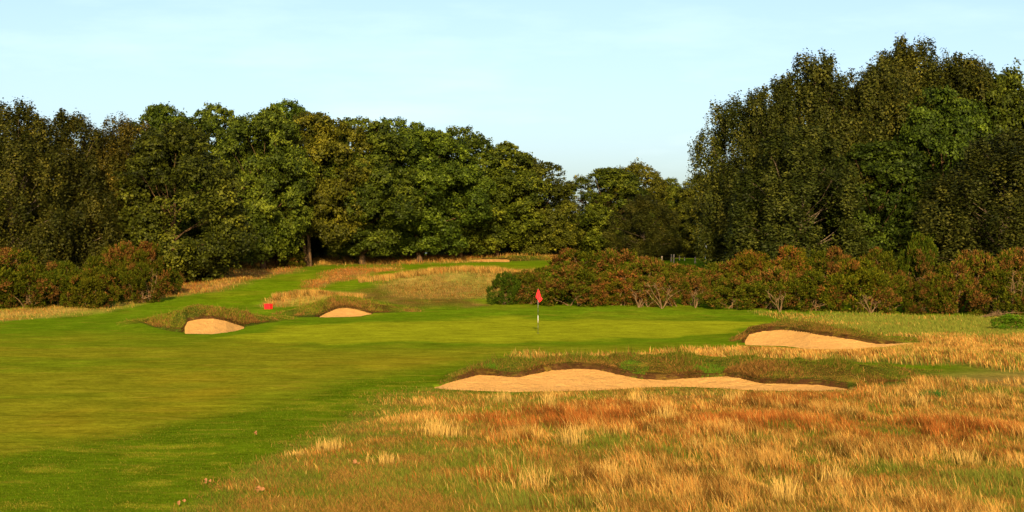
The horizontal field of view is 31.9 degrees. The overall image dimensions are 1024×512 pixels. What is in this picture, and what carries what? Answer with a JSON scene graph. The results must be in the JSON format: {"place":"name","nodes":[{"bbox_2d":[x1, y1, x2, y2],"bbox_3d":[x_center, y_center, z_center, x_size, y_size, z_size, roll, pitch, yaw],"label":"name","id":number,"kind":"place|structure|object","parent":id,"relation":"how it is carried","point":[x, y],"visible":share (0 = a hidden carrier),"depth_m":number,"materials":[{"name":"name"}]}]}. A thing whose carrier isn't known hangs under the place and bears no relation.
{"place":"outdoors","nodes":[
{"label":"outdoors","id":0,"kind":"place"},
{"bbox_2d":[0,256,1023,511],"bbox_3d":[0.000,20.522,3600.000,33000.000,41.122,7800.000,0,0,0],"label":"ground","id":1,"kind":"structure","parent":0,"point":[254,294],"depth_m":57.71,"materials":[{"name":"green plant"}]},
{"bbox_2d":[0,251,24,306],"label":"gorse bush","id":2,"kind":"object","parent":1,"relation":"on","point":[6,271],"visible":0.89,"depth_m":114.00,"materials":[{"name":"green plant"}]},
{"bbox_2d":[0,147,31,248],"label":"birch tree","id":3,"kind":"object","parent":1,"relation":"on","point":[8,196],"visible":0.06,"depth_m":134.60,"materials":[{"name":"green plant"}]},
{"bbox_2d":[0,246,39,304],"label":"gorse bush","id":4,"kind":"object","parent":1,"relation":"on","point":[18,255],"visible":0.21,"depth_m":117.76,"materials":[{"name":"green plant"}]},
{"bbox_2d":[0,262,65,307],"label":"gorse bush","id":5,"kind":"object","parent":1,"relation":"on","point":[28,273],"visible":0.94,"depth_m":114.09,"materials":[{"name":"green plant"}]},
{"bbox_2d":[0,96,90,285],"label":"birch tree","id":6,"kind":"object","parent":1,"relation":"on","point":[40,241],"visible":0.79,"depth_m":131.02,"materials":[{"name":"green plant"}]},
{"bbox_2d":[35,258,90,306],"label":"gorse bush","id":7,"kind":"object","parent":1,"relation":"on","point":[62,274],"visible":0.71,"depth_m":115.08,"materials":[{"name":"plant"}]},
{"bbox_2d":[0,108,130,277],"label":"birch tree","id":8,"kind":"object","parent":1,"relation":"on","point":[63,126],"visible":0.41,"depth_m":135.31,"materials":[{"name":"green plant"}]},
{"bbox_2d":[59,266,121,308],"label":"gorse bush","id":9,"kind":"object","parent":1,"relation":"on","point":[94,282],"visible":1,"depth_m":114.15,"materials":[{"name":"plant"}]},
{"bbox_2d":[64,254,125,298],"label":"gorse bush","id":10,"kind":"object","parent":1,"relation":"on","point":[114,271],"visible":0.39,"depth_m":119.71,"materials":[{"name":"plant"}]},
{"bbox_2d":[45,111,176,265],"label":"birch tree","id":11,"kind":"object","parent":1,"relation":"on","point":[121,137],"visible":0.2,"depth_m":139.41,"materials":[{"name":"green plant"}]},
{"bbox_2d":[100,240,151,295],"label":"gorse bush","id":12,"kind":"object","parent":1,"relation":"on","point":[125,254],"visible":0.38,"depth_m":123.31,"materials":[{"name":"plant"}]},
{"bbox_2d":[117,261,166,303],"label":"gorse bush","id":13,"kind":"object","parent":1,"relation":"on","point":[137,278],"visible":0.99,"depth_m":118.47,"materials":[{"name":"plant"}]},
{"bbox_2d":[145,268,157,300],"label":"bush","id":14,"kind":"object","parent":1,"relation":"on","point":[152,285],"visible":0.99,"depth_m":118.91,"materials":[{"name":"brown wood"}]},
{"bbox_2d":[132,240,173,295],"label":"gorse bush","id":15,"kind":"object","parent":1,"relation":"on","point":[152,251],"visible":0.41,"depth_m":124.36,"materials":[{"name":"plant"}]},
{"bbox_2d":[119,101,211,239],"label":"oak tree","id":16,"kind":"object","parent":1,"relation":"on","point":[156,115],"visible":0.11,"depth_m":159.18,"materials":[{"name":"green plant"}]},
{"bbox_2d":[156,266,184,294],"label":"gorse bush","id":17,"kind":"object","parent":1,"relation":"on","point":[179,279],"visible":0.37,"depth_m":126.64,"materials":[{"name":"green plant"}]},
{"bbox_2d":[108,119,261,281],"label":"oak tree","id":18,"kind":"object","parent":1,"relation":"on","point":[192,260],"visible":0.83,"depth_m":136.39,"materials":[{"name":"green plant"}]},
{"bbox_2d":[116,303,296,331],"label":"bank heather","id":19,"kind":"object","parent":1,"relation":"on","point":[163,319],"visible":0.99,"depth_m":94.50,"materials":[{"name":"green plant"}]},
{"bbox_2d":[185,319,243,333],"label":"sand bunker","id":20,"kind":"object","parent":1,"relation":"on","point":[207,326],"visible":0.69,"depth_m":91.59},
{"bbox_2d":[169,102,280,259],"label":"oak tree","id":21,"kind":"object","parent":1,"relation":"on","point":[212,124],"visible":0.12,"depth_m":162.42,"materials":[{"name":"green plant"}]},
{"bbox_2d":[197,103,319,268],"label":"oak tree","id":22,"kind":"object","parent":1,"relation":"on","point":[265,219],"visible":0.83,"depth_m":157.74,"materials":[{"name":"green plant"}]},
{"bbox_2d":[264,304,272,308],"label":"tee marker box","id":23,"kind":"object","parent":1,"relation":"on","point":[268,306],"visible":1,"depth_m":113.36,"materials":[{"name":"red paint"}]},
{"bbox_2d":[2,139,547,258],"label":"woodland","id":24,"kind":"object","parent":1,"relation":"on","point":[441,252],"depth_m":196.77,"materials":[{"name":"plant"}]},
{"bbox_2d":[0,251,570,320],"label":"heath grass","id":25,"kind":"structure","parent":1,"relation":"on","point":[322,260],"depth_m":137.38,"materials":[{"name":"beige plant"}]},
{"bbox_2d":[273,248,306,267],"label":"gorse bush","id":26,"kind":"object","parent":1,"relation":"on","point":[292,257],"visible":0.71,"depth_m":162.54,"materials":[{"name":"green plant"}]},
{"bbox_2d":[251,98,334,256],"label":"oak tree","id":27,"kind":"object","parent":1,"relation":"on","point":[284,105],"visible":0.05,"depth_m":177.24,"materials":[{"name":"green plant"}]},
{"bbox_2d":[236,111,381,265],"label":"oak tree","id":28,"kind":"object","parent":1,"relation":"on","point":[326,225],"visible":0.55,"depth_m":163.96,"materials":[{"name":"green plant"}]},
{"bbox_2d":[320,308,369,316],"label":"sand bunker","id":29,"kind":"object","parent":1,"relation":"on","point":[344,312],"visible":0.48,"depth_m":109.94},
{"bbox_2d":[269,292,421,315],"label":"bank heather","id":30,"kind":"object","parent":1,"relation":"on","point":[341,300],"visible":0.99,"depth_m":111.28,"materials":[{"name":"green plant"}]},
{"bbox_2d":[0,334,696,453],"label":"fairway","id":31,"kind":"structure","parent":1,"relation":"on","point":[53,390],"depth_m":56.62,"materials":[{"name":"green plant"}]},
{"bbox_2d":[310,116,425,263],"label":"oak tree","id":32,"kind":"object","parent":1,"relation":"on","point":[383,138],"visible":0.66,"depth_m":166.65,"materials":[{"name":"green plant"}]},
{"bbox_2d":[353,116,462,259],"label":"oak tree","id":33,"kind":"object","parent":1,"relation":"on","point":[440,205],"visible":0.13,"depth_m":174.97,"materials":[{"name":"green plant"}]},
{"bbox_2d":[356,126,498,261],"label":"oak tree","id":34,"kind":"object","parent":1,"relation":"on","point":[440,231],"visible":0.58,"depth_m":172.78,"materials":[{"name":"green plant"}]},
{"bbox_2d":[408,124,523,256],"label":"oak tree","id":35,"kind":"object","parent":1,"relation":"on","point":[474,142],"visible":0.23,"depth_m":179.44,"materials":[{"name":"green plant"}]},
{"bbox_2d":[471,259,508,261],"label":"sand bunker","id":36,"kind":"object","parent":1,"relation":"on","point":[495,260],"visible":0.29,"depth_m":179.70},
{"bbox_2d":[216,316,769,344],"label":"putting green","id":37,"kind":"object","parent":1,"relation":"on","point":[507,329],"visible":0.99,"depth_m":91.02,"materials":[{"name":"green plant"}]},
{"bbox_2d":[446,140,553,256],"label":"oak tree","id":38,"kind":"object","parent":1,"relation":"on","point":[525,180],"visible":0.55,"depth_m":180.08,"materials":[{"name":"green plant"}]},
{"bbox_2d":[486,270,521,304],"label":"shrub","id":39,"kind":"object","parent":1,"relation":"on","point":[501,283],"visible":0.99,"depth_m":116.77,"materials":[{"name":"green plant"}]},
{"bbox_2d":[469,255,550,259],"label":"bank heather","id":40,"kind":"object","parent":1,"relation":"on","point":[512,256],"visible":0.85,"depth_m":180.79,"materials":[{"name":"brown plant"}]},
{"bbox_2d":[504,268,562,304],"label":"gorse bush","id":41,"kind":"object","parent":1,"relation":"on","point":[536,278],"visible":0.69,"depth_m":116.73,"materials":[{"name":"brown plant"}]},
{"bbox_2d":[487,157,586,255],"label":"oak tree","id":42,"kind":"object","parent":1,"relation":"on","point":[554,235],"visible":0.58,"depth_m":184.17,"materials":[{"name":"green plant"}]},
{"bbox_2d":[534,247,605,295],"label":"gorse bush","id":43,"kind":"object","parent":1,"relation":"on","point":[575,256],"visible":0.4,"depth_m":125.42,"materials":[{"name":"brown plant"}]},
{"bbox_2d":[536,263,609,306],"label":"gorse bush","id":44,"kind":"object","parent":1,"relation":"on","point":[573,277],"visible":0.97,"depth_m":115.00,"materials":[{"name":"plant"}]},
{"bbox_2d":[541,174,609,252],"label":"oak tree","id":45,"kind":"object","parent":1,"relation":"on","point":[578,207],"visible":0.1,"depth_m":193.22,"materials":[{"name":"green plant"}]},
{"bbox_2d":[551,167,657,254],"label":"oak tree","id":46,"kind":"object","parent":1,"relation":"on","point":[610,178],"visible":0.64,"depth_m":188.31,"materials":[{"name":"green plant"}]},
{"bbox_2d":[581,269,647,305],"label":"gorse bush","id":47,"kind":"object","parent":1,"relation":"on","point":[612,281],"visible":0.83,"depth_m":115.46,"materials":[{"name":"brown plant"}]},
{"bbox_2d":[591,248,644,287],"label":"gorse bush","id":48,"kind":"object","parent":1,"relation":"on","point":[608,258],"visible":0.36,"depth_m":125.75,"materials":[{"name":"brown plant"}]},
{"bbox_2d":[551,212,688,256],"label":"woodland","id":49,"kind":"object","parent":1,"relation":"on","point":[557,252],"visible":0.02,"depth_m":207.87,"materials":[{"name":"plant"}]},
{"bbox_2d":[592,157,682,256],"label":"oak tree","id":50,"kind":"object","parent":1,"relation":"on","point":[655,185],"visible":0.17,"depth_m":192.32,"materials":[{"name":"green plant"}]},
{"bbox_2d":[629,288,646,307],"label":"dead branch","id":51,"kind":"object","parent":1,"relation":"on","point":[637,303],"visible":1,"depth_m":114.46,"materials":[{"name":"brown wood"}]},
{"bbox_2d":[434,369,844,391],"bbox_3d":[3.728,3.730,52.618,12.014,0.600,4.883,0,0,0],"label":"sand bunker","id":52,"kind":"object","parent":1,"relation":"on","point":[572,379],"visible":0.55,"depth_m":53.15},
{"bbox_2d":[601,193,682,259],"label":"birch tree","id":53,"kind":"object","parent":1,"relation":"on","point":[653,243],"visible":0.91,"depth_m":176.86,"materials":[{"name":"green plant"}]},
{"bbox_2d":[622,275,665,306],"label":"gorse bush","id":54,"kind":"object","parent":1,"relation":"on","point":[650,281],"visible":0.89,"depth_m":114.75,"materials":[{"name":"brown plant"}]},
{"bbox_2d":[625,255,670,293],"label":"gorse bush","id":55,"kind":"object","parent":1,"relation":"on","point":[648,264],"visible":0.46,"depth_m":123.42,"materials":[{"name":"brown plant"}]},
{"bbox_2d":[645,283,678,308],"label":"dead branch","id":56,"kind":"object","parent":1,"relation":"on","point":[659,295],"visible":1,"depth_m":113.67,"materials":[{"name":"brown wood"}]},
{"bbox_2d":[647,271,691,306],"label":"gorse bush","id":57,"kind":"object","parent":1,"relation":"on","point":[671,282],"visible":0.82,"depth_m":115.29,"materials":[{"name":"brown plant"}]},
{"bbox_2d":[648,177,692,255],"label":"oak tree","id":58,"kind":"object","parent":1,"relation":"on","point":[674,188],"visible":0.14,"depth_m":194.57,"materials":[{"name":"green plant"}]},
{"bbox_2d":[656,262,715,295],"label":"gorse bush","id":59,"kind":"object","parent":1,"relation":"on","point":[677,267],"visible":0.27,"depth_m":123.40,"materials":[{"name":"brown plant"}]},
{"bbox_2d":[670,172,705,257],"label":"oak tree","id":60,"kind":"object","parent":1,"relation":"on","point":[686,199],"visible":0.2,"depth_m":189.97,"materials":[{"name":"green plant"}]},
{"bbox_2d":[437,344,941,386],"bbox_3d":[5.807,3.303,55.045,16.212,1.127,6.128,0,0,0],"label":"bank heather","id":61,"kind":"object","parent":1,"relation":"on","point":[692,364],"visible":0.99,"depth_m":54.64,"materials":[{"name":"green plant"}]},
{"bbox_2d":[676,271,716,305],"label":"gorse bush","id":62,"kind":"object","parent":1,"relation":"on","point":[695,281],"visible":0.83,"depth_m":115.70,"materials":[{"name":"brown plant"}]},
{"bbox_2d":[689,165,728,257],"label":"oak tree","id":63,"kind":"object","parent":1,"relation":"on","point":[692,215],"visible":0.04,"depth_m":185.15,"materials":[{"name":"green plant"}]},
{"bbox_2d":[689,259,745,294],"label":"gorse bush","id":64,"kind":"object","parent":1,"relation":"on","point":[719,269],"visible":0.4,"depth_m":122.30,"materials":[{"name":"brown plant"}]},
{"bbox_2d":[695,276,761,309],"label":"gorse bush","id":65,"kind":"object","parent":1,"relation":"on","point":[729,288],"visible":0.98,"depth_m":113.26,"materials":[{"name":"green plant"}]},
{"bbox_2d":[685,90,778,275],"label":"birch tree","id":66,"kind":"object","parent":1,"relation":"on","point":[715,159],"visible":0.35,"depth_m":139.99,"materials":[{"name":"green plant"}]},
{"bbox_2d":[725,249,781,297],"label":"gorse bush","id":67,"kind":"object","parent":1,"relation":"on","point":[750,262],"visible":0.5,"depth_m":121.53,"materials":[{"name":"plant"}]},
{"bbox_2d":[740,266,802,309],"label":"gorse bush","id":68,"kind":"object","parent":1,"relation":"on","point":[778,277],"visible":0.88,"depth_m":112.99,"materials":[{"name":"plant"}]},
{"bbox_2d":[713,73,837,265],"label":"birch tree","id":69,"kind":"object","parent":1,"relation":"on","point":[788,111],"visible":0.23,"depth_m":136.33,"materials":[{"name":"green plant"}]},
{"bbox_2d":[766,290,785,311],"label":"dead branch","id":70,"kind":"object","parent":1,"relation":"on","point":[776,301],"visible":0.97,"depth_m":111.63,"materials":[{"name":"brown wood"}]},
{"bbox_2d":[764,243,811,300],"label":"gorse bush","id":71,"kind":"object","parent":1,"relation":"on","point":[795,261],"visible":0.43,"depth_m":119.06,"materials":[{"name":"plant"}]},
{"bbox_2d":[717,122,877,282],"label":"birch tree","id":72,"kind":"object","parent":1,"relation":"on","point":[802,152],"visible":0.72,"depth_m":128.71,"materials":[{"name":"green plant"}]},
{"bbox_2d":[779,269,850,311],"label":"gorse bush","id":73,"kind":"object","parent":1,"relation":"on","point":[812,280],"visible":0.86,"depth_m":112.22,"materials":[{"name":"plant"}]},
{"bbox_2d":[744,48,891,243],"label":"birch tree","id":74,"kind":"object","parent":1,"relation":"on","point":[823,86],"visible":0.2,"depth_m":138.12,"materials":[{"name":"green plant"}]},
{"bbox_2d":[728,315,918,342],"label":"bank heather","id":75,"kind":"object","parent":1,"relation":"on","point":[818,326],"visible":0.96,"depth_m":78.31,"materials":[{"name":"brown plant"}]},
{"bbox_2d":[745,330,908,349],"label":"sand bunker","id":76,"kind":"object","parent":1,"relation":"on","point":[796,339],"visible":0.61,"depth_m":76.84},
{"bbox_2d":[806,246,856,301],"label":"gorse bush","id":77,"kind":"object","parent":1,"relation":"on","point":[825,261],"visible":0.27,"depth_m":119.75,"materials":[{"name":"plant"}]},
{"bbox_2d":[799,67,886,181],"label":"birch tree","id":78,"kind":"object","parent":1,"relation":"on","point":[843,101],"visible":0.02,"depth_m":143.92,"materials":[{"name":"green plant"}]},
{"bbox_2d":[817,255,890,312],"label":"gorse bush","id":79,"kind":"object","parent":1,"relation":"on","point":[859,275],"visible":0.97,"depth_m":111.23,"materials":[{"name":"plant"}]},
{"bbox_2d":[860,295,881,313],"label":"dead branch","id":80,"kind":"object","parent":1,"relation":"on","point":[867,305],"visible":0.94,"depth_m":110.02,"materials":[{"name":"brown wood"}]},
{"bbox_2d":[847,246,905,303],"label":"gorse bush","id":81,"kind":"object","parent":1,"relation":"on","point":[890,264],"visible":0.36,"depth_m":117.47,"materials":[{"name":"plant"}]},
{"bbox_2d":[818,54,943,243],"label":"birch tree","id":82,"kind":"object","parent":1,"relation":"on","point":[898,98],"visible":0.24,"depth_m":137.69,"materials":[{"name":"green plant"}]},
{"bbox_2d":[803,138,960,278],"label":"oak tree","id":83,"kind":"object","parent":1,"relation":"on","point":[877,159],"visible":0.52,"depth_m":131.82,"materials":[{"name":"green plant"}]},
{"bbox_2d":[847,48,929,178],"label":"birch tree","id":84,"kind":"object","parent":1,"relation":"on","point":[891,55],"depth_m":145.55,"materials":[{"name":"green plant"}]},
{"bbox_2d":[867,273,920,313],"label":"gorse bush","id":85,"kind":"object","parent":1,"relation":"on","point":[890,288],"visible":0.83,"depth_m":110.57,"materials":[{"name":"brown plant"}]},
{"bbox_2d":[840,32,979,201],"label":"birch tree","id":86,"kind":"object","parent":1,"relation":"on","point":[904,54],"visible":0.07,"depth_m":143.41,"materials":[{"name":"green plant"}]},
{"bbox_2d":[897,232,944,299],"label":"shrub","id":87,"kind":"object","parent":1,"relation":"on","point":[923,256],"visible":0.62,"depth_m":119.57,"materials":[{"name":"plant"}]},
{"bbox_2d":[900,279,948,314],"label":"gorse bush","id":88,"kind":"object","parent":1,"relation":"on","point":[918,285],"visible":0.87,"depth_m":109.39,"materials":[{"name":"green plant"}]},
{"bbox_2d":[912,387,947,399],"bbox_3d":[11.247,3.660,47.467,1.158,0.356,1.138,0,0,33],"label":"rush clump","id":89,"kind":"object","parent":1,"relation":"on","point":[938,393],"visible":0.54,"depth_m":47.43,"materials":[{"name":"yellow plant"}]},
{"bbox_2d":[912,47,971,125],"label":"birch tree","id":90,"kind":"object","parent":1,"relation":"on","point":[942,62],"visible":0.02,"depth_m":144.91,"materials":[{"name":"green plant"}]},
{"bbox_2d":[872,85,1012,266],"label":"oak tree","id":91,"kind":"object","parent":1,"relation":"on","point":[949,112],"visible":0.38,"depth_m":134.21,"materials":[{"name":"green plant"}]},
{"bbox_2d":[921,260,982,313],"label":"gorse bush","id":92,"kind":"object","parent":1,"relation":"on","point":[959,286],"visible":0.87,"depth_m":109.40,"materials":[{"name":"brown plant"}]},
{"bbox_2d":[890,126,1023,284],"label":"birch tree","id":93,"kind":"object","parent":1,"relation":"on","point":[965,187],"visible":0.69,"depth_m":124.72,"materials":[{"name":"green plant"}]},
{"bbox_2d":[896,50,1022,211],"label":"birch tree","id":94,"kind":"object","parent":1,"relation":"on","point":[967,72],"visible":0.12,"depth_m":141.58,"materials":[{"name":"green plant"}]},
{"bbox_2d":[946,248,1006,311],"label":"gorse bush","id":95,"kind":"object","parent":1,"relation":"on","point":[976,262],"visible":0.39,"depth_m":111.38,"materials":[{"name":"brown plant"}]},
{"bbox_2d":[954,57,1023,237],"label":"oak tree","id":96,"kind":"object","parent":1,"relation":"on","point":[1009,80],"visible":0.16,"depth_m":139.69,"materials":[{"name":"green plant"}]},
{"bbox_2d":[965,269,1023,314],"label":"gorse bush","id":97,"kind":"object","parent":1,"relation":"on","point":[997,284],"visible":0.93,"depth_m":107.48,"materials":[{"name":"plant"}]},
{"bbox_2d":[976,61,1022,131],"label":"birch tree","id":98,"kind":"object","parent":1,"relation":"on","point":[989,69],"visible":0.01,"depth_m":145.51,"materials":[{"name":"green plant"}]},
{"bbox_2d":[978,310,1023,317],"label":"dead branch","id":99,"kind":"object","parent":1,"relation":"on","point":[994,314],"visible":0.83,"depth_m":105.55,"materials":[{"name":"brown wood"}]},
{"bbox_2d":[987,247,1023,307],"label":"gorse bush","id":100,"kind":"object","parent":1,"relation":"on","point":[1012,259],"visible":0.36,"depth_m":113.41,"materials":[{"name":"brown plant"}]},
{"bbox_2d":[990,314,1023,329],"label":"broom bush","id":101,"kind":"object","parent":1,"relation":"on","point":[1016,321],"visible":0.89,"depth_m":89.86,"materials":[{"name":"green plant"}]},
{"bbox_2d":[999,88,1023,215],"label":"oak tree","id":102,"kind":"object","parent":1,"relation":"on","point":[1019,96],"visible":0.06,"depth_m":139.29,"materials":[{"name":"green plant"}]},
{"bbox_2d":[1006,273,1023,313],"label":"dead branch","id":103,"kind":"object","parent":1,"relation":"on","point":[1014,285],"visible":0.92,"depth_m":106.74,"materials":[{"name":"brown wood"}]},
{"bbox_2d":[0,0,1023,253],"label":"sky","id":104,"kind":"structure","parent":0,"point":[581,86],"materials":[{"name":"blue"}]},
{"bbox_2d":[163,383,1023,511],"bbox_3d":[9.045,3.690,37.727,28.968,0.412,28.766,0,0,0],"label":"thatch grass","id":105,"kind":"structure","parent":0,"point":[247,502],"depth_m":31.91,"materials":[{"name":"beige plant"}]},
{"bbox_2d":[173,367,1023,511],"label":"rough grass","id":106,"kind":"structure","parent":0,"point":[713,486],"depth_m":32.77,"materials":[{"name":"beige plant"}]},
{"bbox_2d":[285,388,1011,502],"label":"tussock grass","id":107,"kind":"structure","parent":0,"point":[574,440],"depth_m":33.73,"materials":[{"name":"beige plant"}]},
{"bbox_2d":[504,331,1023,372],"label":"rough grass","id":108,"kind":"structure","parent":0,"point":[995,351],"depth_m":66.35,"materials":[{"name":"beige plant"}]},
{"bbox_2d":[747,310,1023,339],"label":"rough grass","id":109,"kind":"structure","parent":0,"point":[915,325],"depth_m":96.70,"materials":[{"name":"plant"}]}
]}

